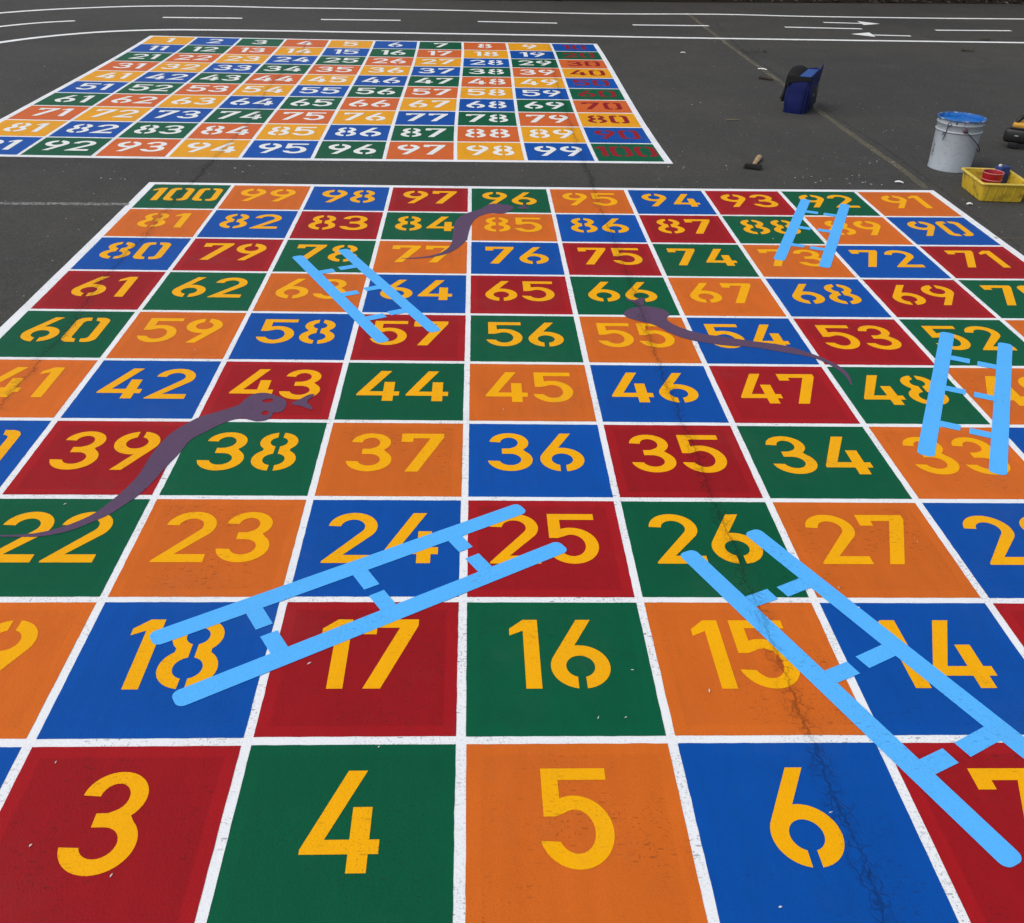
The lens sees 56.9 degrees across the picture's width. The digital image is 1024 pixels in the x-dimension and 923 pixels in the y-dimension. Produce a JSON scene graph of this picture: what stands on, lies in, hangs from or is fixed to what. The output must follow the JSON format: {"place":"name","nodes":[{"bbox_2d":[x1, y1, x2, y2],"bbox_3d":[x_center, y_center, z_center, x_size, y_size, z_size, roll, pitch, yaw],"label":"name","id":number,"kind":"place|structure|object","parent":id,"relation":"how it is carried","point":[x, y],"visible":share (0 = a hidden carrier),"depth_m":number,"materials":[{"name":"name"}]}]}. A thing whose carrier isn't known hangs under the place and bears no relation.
{"place":"outdoors","nodes":[
{"label":"outdoors","id":0,"kind":"place"},
{"bbox_2d":[0,0,1023,326],"bbox_3d":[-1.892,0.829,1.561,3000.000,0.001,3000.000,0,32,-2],"label":"playground","id":1,"kind":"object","parent":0,"point":[890,100],"depth_m":7.96,"materials":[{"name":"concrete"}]},
{"bbox_2d":[0,20,74,26],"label":"road marking","id":2,"kind":"object","parent":1,"relation":"on","point":[35,23],"visible":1,"depth_m":10.06,"materials":[{"name":"paint"}]},
{"bbox_2d":[0,202,129,205],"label":"faded line","id":3,"kind":"object","parent":1,"relation":"on","point":[48,203],"visible":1,"depth_m":4.98,"materials":[{"name":"grey paint"}]},
{"bbox_2d":[163,17,241,18],"bbox_3d":[-3.504,-5.026,10.706,0.874,0.001,0.072,-2,33,-6],"label":"road marking","id":4,"kind":"object","parent":1,"relation":"on","point":[198,17],"visible":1,"depth_m":10.71,"materials":[{"name":"paint"}]},
{"bbox_2d":[0,36,672,163],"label":"number grid","id":5,"kind":"object","parent":1,"relation":"on","point":[320,99],"visible":1,"depth_m":7.08,"materials":[{"name":"multicoloured paint"}]},
{"bbox_2d":[321,19,400,20],"bbox_3d":[-1.738,-5.081,10.876,0.905,0.001,0.069,-2,33,-6],"label":"road marking","id":6,"kind":"object","parent":1,"relation":"on","point":[358,19],"visible":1,"depth_m":10.88,"materials":[{"name":"paint"}]},
{"bbox_2d":[29,25,917,907],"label":"paint flecks","id":7,"kind":"object","parent":1,"relation":"on","point":[631,669],"visible":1,"depth_m":2.19,"materials":[{"name":"paint"}]},
{"bbox_2d":[0,5,1022,18],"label":"track line","id":8,"kind":"object","parent":1,"relation":"on","point":[506,11],"visible":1,"depth_m":11.78,"materials":[{"name":"paint"}]},
{"bbox_2d":[0,182,1023,922],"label":"game board","id":9,"kind":"object","parent":1,"relation":"on","point":[718,774],"visible":1,"depth_m":2.54,"materials":[{"name":"multicoloured paint"}]},
{"bbox_2d":[0,393,313,536],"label":"painted snake","id":10,"kind":"object","parent":9,"relation":"on","point":[171,446],"visible":1,"depth_m":3.01,"materials":[{"name":"purple paint"}]},
{"bbox_2d":[150,504,566,705],"bbox_3d":[-0.357,0.330,2.413,1.069,0.001,0.273,-18,37,-28],"label":"painted ladder","id":11,"kind":"object","parent":9,"relation":"on","point":[274,641],"visible":1,"depth_m":2.38,"materials":[{"name":"blue paint"}]},
{"bbox_2d":[292,249,439,342],"bbox_3d":[-0.654,-0.738,4.082,0.276,0.001,1.046,-16,36,-25],"label":"painted ladder","id":12,"kind":"object","parent":9,"relation":"on","point":[370,328],"visible":1,"depth_m":4.04,"materials":[{"name":"blue paint"}]},
{"bbox_2d":[405,203,528,258],"bbox_3d":[-0.239,-1.185,4.806,0.245,0.001,1.057,18,36,23],"label":"painted snake","id":13,"kind":"object","parent":9,"relation":"on","point":[462,224],"visible":1,"depth_m":4.88,"materials":[{"name":"purple paint"}]},
{"bbox_2d":[624,298,851,385],"bbox_3d":[0.858,-0.485,3.753,1.063,0.001,0.230,26,40,33],"label":"painted snake","id":14,"kind":"object","parent":9,"relation":"on","point":[652,315],"visible":1,"depth_m":3.77,"materials":[{"name":"purple paint"}]},
{"bbox_2d":[774,199,849,267],"bbox_3d":[1.575,-1.206,4.923,0.270,0.001,1.086,13,34,17],"label":"painted ladder","id":15,"kind":"object","parent":9,"relation":"on","point":[829,249],"visible":1,"depth_m":4.88,"materials":[{"name":"blue paint"}]},
{"bbox_2d":[681,529,1023,866],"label":"painted ladder","id":16,"kind":"object","parent":9,"relation":"on","point":[987,837],"visible":1,"depth_m":2.19,"materials":[{"name":"blue paint"}]},
{"bbox_2d":[917,332,1012,474],"bbox_3d":[1.651,-0.244,3.411,0.271,0.001,1.078,15,35,20],"label":"painted ladder","id":17,"kind":"object","parent":9,"relation":"on","point":[998,434],"visible":1,"depth_m":3.35,"materials":[{"name":"blue paint"}]},
{"bbox_2d":[0,29,1023,42],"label":"track line","id":18,"kind":"object","parent":1,"relation":"on","point":[495,34],"visible":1,"depth_m":10.21,"materials":[{"name":"paint"}]},
{"bbox_2d":[478,21,556,23],"bbox_3d":[0.065,-5.123,11.026,0.926,0.001,0.071,0,32,-3],"label":"road marking","id":19,"kind":"object","parent":1,"relation":"on","point":[514,22],"visible":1,"depth_m":11.03,"materials":[{"name":"paint"}]},
{"bbox_2d":[632,24,707,25],"bbox_3d":[1.870,-5.135,11.129,0.919,0.001,0.070,-2,33,-6],"label":"road marking","id":20,"kind":"object","parent":1,"relation":"on","point":[676,25],"visible":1,"depth_m":11.13,"materials":[{"name":"paint"}]},
{"bbox_2d":[743,155,761,169],"bbox_3d":[1.545,-1.898,5.989,0.112,0.028,0.303,13,34,18],"label":"hand brush","id":21,"kind":"object","parent":1,"relation":"on","point":[754,165],"visible":1,"depth_m":5.91,"materials":[{"name":"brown wood"}]},
{"bbox_2d":[759,76,772,80],"bbox_3d":[2.255,-3.403,8.396,0.138,0.026,0.029,26,40,33],"label":"twig","id":22,"kind":"object","parent":1,"relation":"on","point":[763,77],"visible":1,"depth_m":8.39,"materials":[{"name":"brown wood"}]},
{"bbox_2d":[543,0,1023,3],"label":"soil bank","id":23,"kind":"structure","parent":1,"relation":"on","point":[866,1],"depth_m":13.38,"materials":[{"name":"brown soil"}]},
{"bbox_2d":[622,0,1023,3],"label":"leaf litter","id":24,"kind":"object","parent":23,"relation":"on","point":[876,1],"visible":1,"depth_m":13.66,"materials":[{"name":"brown plant"}]},
{"bbox_2d":[780,64,823,114],"bbox_3d":[2.240,-2.897,7.328,0.235,0.315,0.394,17,35,22],"label":"tool bag","id":25,"kind":"object","parent":1,"relation":"on","point":[799,94],"visible":1,"depth_m":7.21,"materials":[{"name":"blue fabric"}]},
{"bbox_2d":[687,14,926,186],"bbox_3d":[2.351,-3.648,8.809,0.086,0.001,7.540,0,32,-2],"label":"faded line","id":26,"kind":"object","parent":1,"relation":"on","point":[747,58],"visible":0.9,"depth_m":7.10,"materials":[{"name":"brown paint"}]},
{"bbox_2d":[786,27,860,28],"bbox_3d":[3.711,-5.165,11.261,0.931,0.001,0.073,0,32,-2],"label":"road marking","id":27,"kind":"object","parent":1,"relation":"on","point":[822,27],"visible":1,"depth_m":11.26,"materials":[{"name":"paint"}]},
{"bbox_2d":[824,21,876,24],"bbox_3d":[4.198,-5.408,11.666,0.674,0.001,0.320,-9,34,-17],"label":"lane arrow","id":28,"kind":"object","parent":1,"relation":"on","point":[865,23],"visible":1,"depth_m":11.68,"materials":[{"name":"paint"}]},
{"bbox_2d":[855,32,909,36],"bbox_3d":[4.245,-4.929,10.914,0.668,0.001,0.317,-7,33,-14],"label":"lane arrow","id":29,"kind":"object","parent":1,"relation":"on","point":[868,34],"visible":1,"depth_m":10.88,"materials":[{"name":"paint"}]},
{"bbox_2d":[927,111,986,172],"bbox_3d":[2.798,-2.011,5.958,0.298,0.315,0.303,0,32,-2],"label":"paint pail","id":30,"kind":"object","parent":1,"relation":"on","point":[957,135],"visible":0.99,"depth_m":5.88,"materials":[{"name":"white plastic"}]},
{"bbox_2d":[937,30,1009,30],"bbox_3d":[5.566,-5.200,11.402,0.980,0.001,0.071,-3,33,-7],"label":"lane dash","id":31,"kind":"object","parent":1,"relation":"on","point":[973,30],"visible":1,"depth_m":11.40,"materials":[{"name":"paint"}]},
{"bbox_2d":[961,167,1023,202],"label":"tub","id":32,"kind":"object","parent":1,"relation":"on","point":[1010,190],"visible":0.91,"depth_m":5.42,"materials":[{"name":"yellow plastic"}]},
{"bbox_2d":[981,169,1004,182],"bbox_3d":[2.799,-1.633,5.529,0.118,0.124,0.118,0,32,-2],"label":"red cup","id":33,"kind":"object","parent":32,"relation":"in","point":[991,176],"visible":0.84,"depth_m":5.48,"materials":[{"name":"plastic"}]},
{"bbox_2d":[995,164,1010,183],"bbox_3d":[2.893,-1.689,5.600,0.075,0.146,0.050,-9,34,-16],"label":"blue bottle","id":34,"kind":"object","parent":32,"relation":"in","point":[1005,169],"visible":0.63,"depth_m":5.57,"materials":[{"name":"blue plastic"}]},
{"bbox_2d":[1003,115,1023,148],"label":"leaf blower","id":35,"kind":"object","parent":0,"point":[1013,136],"visible":1,"depth_m":6.45,"materials":[{"name":"black plastic"}]}
]}

